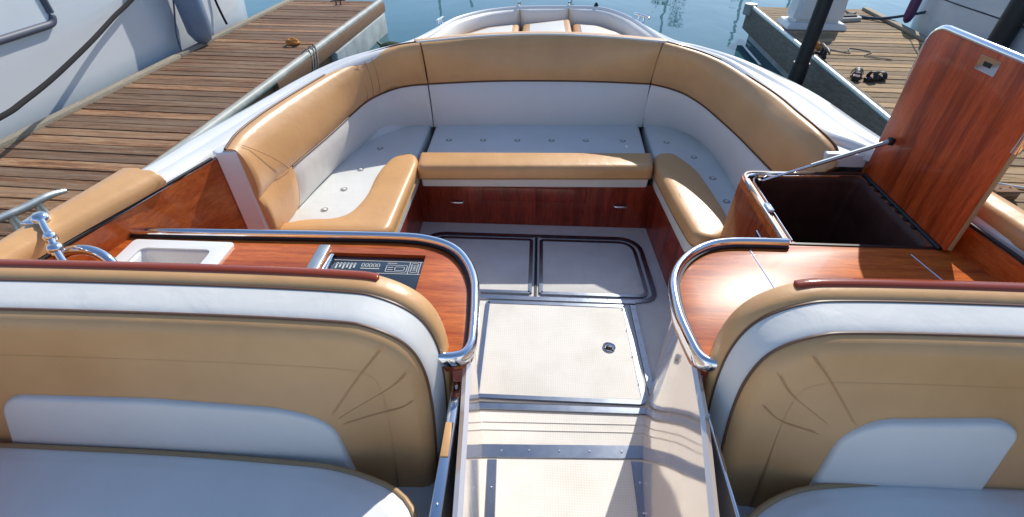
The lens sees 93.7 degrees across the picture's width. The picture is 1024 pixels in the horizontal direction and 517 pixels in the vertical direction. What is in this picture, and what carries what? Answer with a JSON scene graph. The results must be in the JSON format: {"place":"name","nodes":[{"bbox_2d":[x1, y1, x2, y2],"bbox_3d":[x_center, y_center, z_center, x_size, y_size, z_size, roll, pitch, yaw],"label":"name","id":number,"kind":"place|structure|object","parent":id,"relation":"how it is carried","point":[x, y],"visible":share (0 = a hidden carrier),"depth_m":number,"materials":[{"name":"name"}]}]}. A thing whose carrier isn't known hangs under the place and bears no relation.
{"place":"outdoors","nodes":[
{"label":"outdoors","id":0,"kind":"place"},
{"bbox_2d":[244,0,912,77],"bbox_3d":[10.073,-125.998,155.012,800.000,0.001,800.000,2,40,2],"label":"water","id":1,"kind":"structure","parent":0,"point":[717,25],"depth_m":9.62,"materials":[{"name":"blue liquid"}]},
{"bbox_2d":[0,0,247,138],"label":"moored yacht","id":2,"kind":"object","parent":1,"relation":"on","point":[41,41],"visible":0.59,"depth_m":4.92,"materials":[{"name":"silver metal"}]},
{"bbox_2d":[0,0,133,120],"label":"mooring line","id":3,"kind":"object","parent":2,"relation":"hanging from","point":[41,87],"visible":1,"depth_m":4.39,"materials":[{"name":"black fabric"}]},
{"bbox_2d":[172,0,181,50],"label":"mooring line","id":4,"kind":"object","parent":2,"relation":"hanging from","point":[175,25],"visible":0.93,"depth_m":6.04,"materials":[{"name":"grey fabric"}]},
{"bbox_2d":[173,0,212,43],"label":"fender","id":5,"kind":"object","parent":2,"relation":"hanging from","point":[195,20],"visible":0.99,"depth_m":6.10,"materials":[{"name":"white plastic"}]},
{"bbox_2d":[214,0,227,24],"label":"mooring line","id":6,"kind":"object","parent":2,"relation":"hanging from","point":[221,13],"visible":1,"depth_m":6.84,"materials":[{"name":"black fabric"}]},
{"bbox_2d":[0,0,387,239],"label":"wooden dock","id":7,"kind":"object","parent":1,"relation":"on","point":[145,117],"visible":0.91,"depth_m":4.94,"materials":[{"name":"brown wood"}]},
{"bbox_2d":[0,189,67,231],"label":"cleat","id":8,"kind":"object","parent":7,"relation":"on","point":[14,213],"visible":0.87,"depth_m":3.14,"materials":[{"name":"grey metal"}]},
{"bbox_2d":[285,38,299,44],"bbox_3d":[-2.905,-2.871,6.345,0.191,0.078,0.171,2,40,2],"label":"rope coil","id":9,"kind":"object","parent":7,"relation":"on","point":[291,41],"visible":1,"depth_m":6.30,"materials":[{"name":"orange fabric"}]},
{"bbox_2d":[301,43,318,70],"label":"rope loops","id":10,"kind":"object","parent":7,"relation":"hanging from","point":[314,56],"visible":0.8,"depth_m":6.11,"materials":[{"name":"grey fabric"}]},
{"bbox_2d":[331,0,344,4],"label":"cleat","id":11,"kind":"object","parent":7,"relation":"on","point":[336,1],"visible":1,"depth_m":8.10,"materials":[{"name":"grey"}]},
{"bbox_2d":[377,41,398,47],"bbox_3d":[-2.076,-3.464,7.851,0.702,0.211,0.337,24,45,26],"label":"mossy buoy","id":12,"kind":"object","parent":1,"relation":"on","point":[388,43],"visible":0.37,"depth_m":7.70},
{"bbox_2d":[0,5,1023,516],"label":"motorboat","id":13,"kind":"object","parent":1,"relation":"on","point":[580,377],"visible":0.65,"depth_m":2.20,"materials":[{"name":"white plastic"}]},
{"bbox_2d":[20,211,66,259],"bbox_3d":[-1.498,-0.053,1.581,0.375,0.118,0.080,25,46,27],"label":"faucet","id":14,"kind":"object","parent":13,"relation":"on","point":[54,247],"visible":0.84,"depth_m":1.56,"materials":[{"name":"silver metal"}]},
{"bbox_2d":[0,259,461,516],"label":"helm seat","id":15,"kind":"object","parent":13,"relation":"on","point":[142,389],"visible":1,"depth_m":1.31,"materials":[{"name":"beige leather"}]},
{"bbox_2d":[95,227,479,371],"bbox_3d":[-0.835,0.414,1.900,1.488,0.892,0.594,2,40,2],"label":"galley counter","id":16,"kind":"object","parent":13,"relation":"on","point":[439,275],"visible":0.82,"depth_m":1.77,"materials":[{"name":"brown wood"}]},
{"bbox_2d":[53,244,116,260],"bbox_3d":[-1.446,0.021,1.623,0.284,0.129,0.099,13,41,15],"label":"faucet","id":17,"kind":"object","parent":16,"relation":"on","point":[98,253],"visible":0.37,"depth_m":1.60,"materials":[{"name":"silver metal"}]},
{"bbox_2d":[435,16,443,24],"bbox_3d":[-0.541,-1.786,3.603,0.024,0.044,0.142,12,41,14],"label":"cleat","id":18,"kind":"object","parent":13,"relation":"on","point":[439,20],"visible":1,"depth_m":3.59,"materials":[{"name":"silver metal"}]},
{"bbox_2d":[213,35,838,287],"bbox_3d":[0.111,-0.622,3.038,2.946,1.068,1.766,2,40,2],"label":"wraparound sofa","id":19,"kind":"object","parent":13,"relation":"on","point":[536,130],"visible":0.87,"depth_m":3.15,"materials":[{"name":"white leather"}]},
{"bbox_2d":[414,8,666,66],"bbox_3d":[0.214,-1.675,3.636,1.729,0.221,1.088,2,40,2],"label":"sun pad","id":20,"kind":"object","parent":13,"relation":"on","point":[585,22],"visible":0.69,"depth_m":3.82,"materials":[{"name":"white leather"}]},
{"bbox_2d":[634,12,649,22],"bbox_3d":[0.981,-1.825,3.640,0.031,0.056,0.182,-18,43,-20],"label":"cleat","id":21,"kind":"object","parent":13,"relation":"on","point":[641,15],"visible":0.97,"depth_m":3.63,"materials":[{"name":"silver metal"}]},
{"bbox_2d":[668,25,1023,376],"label":"locker counter","id":22,"kind":"object","parent":13,"relation":"on","point":[910,201],"visible":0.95,"depth_m":1.76,"materials":[{"name":"brown wood"}]},
{"bbox_2d":[702,278,1023,516],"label":"helm seat","id":23,"kind":"object","parent":13,"relation":"on","point":[852,397],"visible":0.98,"depth_m":1.23,"materials":[{"name":"beige leather"}]},
{"bbox_2d":[787,0,833,85],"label":"mooring pile","id":24,"kind":"object","parent":1,"relation":"in","point":[801,63],"visible":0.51,"depth_m":5.21,"materials":[{"name":"black metal"}]},
{"bbox_2d":[742,2,1023,209],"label":"wooden dock","id":25,"kind":"object","parent":1,"relation":"on","point":[777,45],"visible":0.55,"depth_m":6.02,"materials":[{"name":"brown wood"}]},
{"bbox_2d":[777,0,847,30],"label":"power pedestal","id":26,"kind":"object","parent":25,"relation":"on","point":[799,12],"visible":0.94,"depth_m":6.87,"materials":[{"name":"white plastic"}]},
{"bbox_2d":[818,43,830,57],"bbox_3d":[3.879,-2.580,5.962,0.068,0.124,0.405,8,41,10],"label":"cleat","id":27,"kind":"object","parent":25,"relation":"on","point":[824,50],"visible":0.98,"depth_m":5.93,"materials":[{"name":"silver metal"}]},
{"bbox_2d":[839,14,861,21],"bbox_3d":[5.138,-3.695,7.346,0.406,0.070,0.244,-5,40,-5],"label":"folded mat","id":28,"kind":"object","parent":25,"relation":"on","point":[850,17],"visible":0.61,"depth_m":7.27,"materials":[{"name":"fabric"}]},
{"bbox_2d":[851,67,863,80],"bbox_3d":[3.885,-2.089,5.390,0.123,0.104,0.276,22,45,25],"label":"sandal","id":29,"kind":"object","parent":25,"relation":"on","point":[856,75],"visible":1,"depth_m":5.36,"materials":[{"name":"black rubber"}]},
{"bbox_2d":[830,48,892,59],"bbox_3d":[4.432,-2.624,6.103,0.723,0.014,0.268,25,46,27],"label":"loose line","id":30,"kind":"object","parent":25,"relation":"on","point":[866,55],"visible":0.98,"depth_m":6.09,"materials":[{"name":"grey fabric"}]},
{"bbox_2d":[863,71,887,81],"bbox_3d":[4.049,-2.033,5.322,0.276,0.104,0.123,-11,41,-13],"label":"sandal","id":31,"kind":"object","parent":25,"relation":"on","point":[876,76],"visible":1,"depth_m":5.30,"materials":[{"name":"black rubber"}]},
{"bbox_2d":[992,185,1020,199],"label":"timber block","id":32,"kind":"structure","parent":25,"relation":"on","point":[1008,192],"depth_m":3.45,"materials":[{"name":"brown wood"}]},
{"bbox_2d":[998,182,1023,188],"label":"shore cable","id":33,"kind":"object","parent":25,"relation":"on","point":[1015,186],"visible":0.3,"depth_m":3.59,"materials":[{"name":"white plastic"}]},
{"bbox_2d":[910,0,1023,53],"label":"moored yacht","id":34,"kind":"object","parent":1,"relation":"on","point":[980,18],"visible":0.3,"depth_m":6.24,"materials":[{"name":"white"}]},
{"bbox_2d":[848,11,925,19],"bbox_3d":[5.628,-3.692,7.231,0.968,0.219,0.056,30,48,31],"label":"mooring line","id":35,"kind":"object","parent":34,"relation":"attached to","point":[888,17],"visible":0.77,"depth_m":7.23,"materials":[{"name":"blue fabric"}]},
{"bbox_2d":[903,0,921,22],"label":"fender","id":36,"kind":"object","parent":34,"relation":"hanging from","point":[911,10],"visible":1,"depth_m":6.98,"materials":[{"name":"purple"}]},
{"bbox_2d":[987,0,1023,47],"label":"mooring pile","id":37,"kind":"object","parent":1,"relation":"in","point":[1007,27],"depth_m":5.47,"materials":[{"name":"black metal"}]},
{"bbox_2d":[815,42,821,48],"bbox_3d":[3.938,-2.770,6.223,0.187,0.078,0.169,2,40,2],"label":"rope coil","id":38,"kind":"object","parent":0,"point":[818,46],"visible":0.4,"depth_m":6.17,"materials":[{"name":"brown fabric"}]}
]}

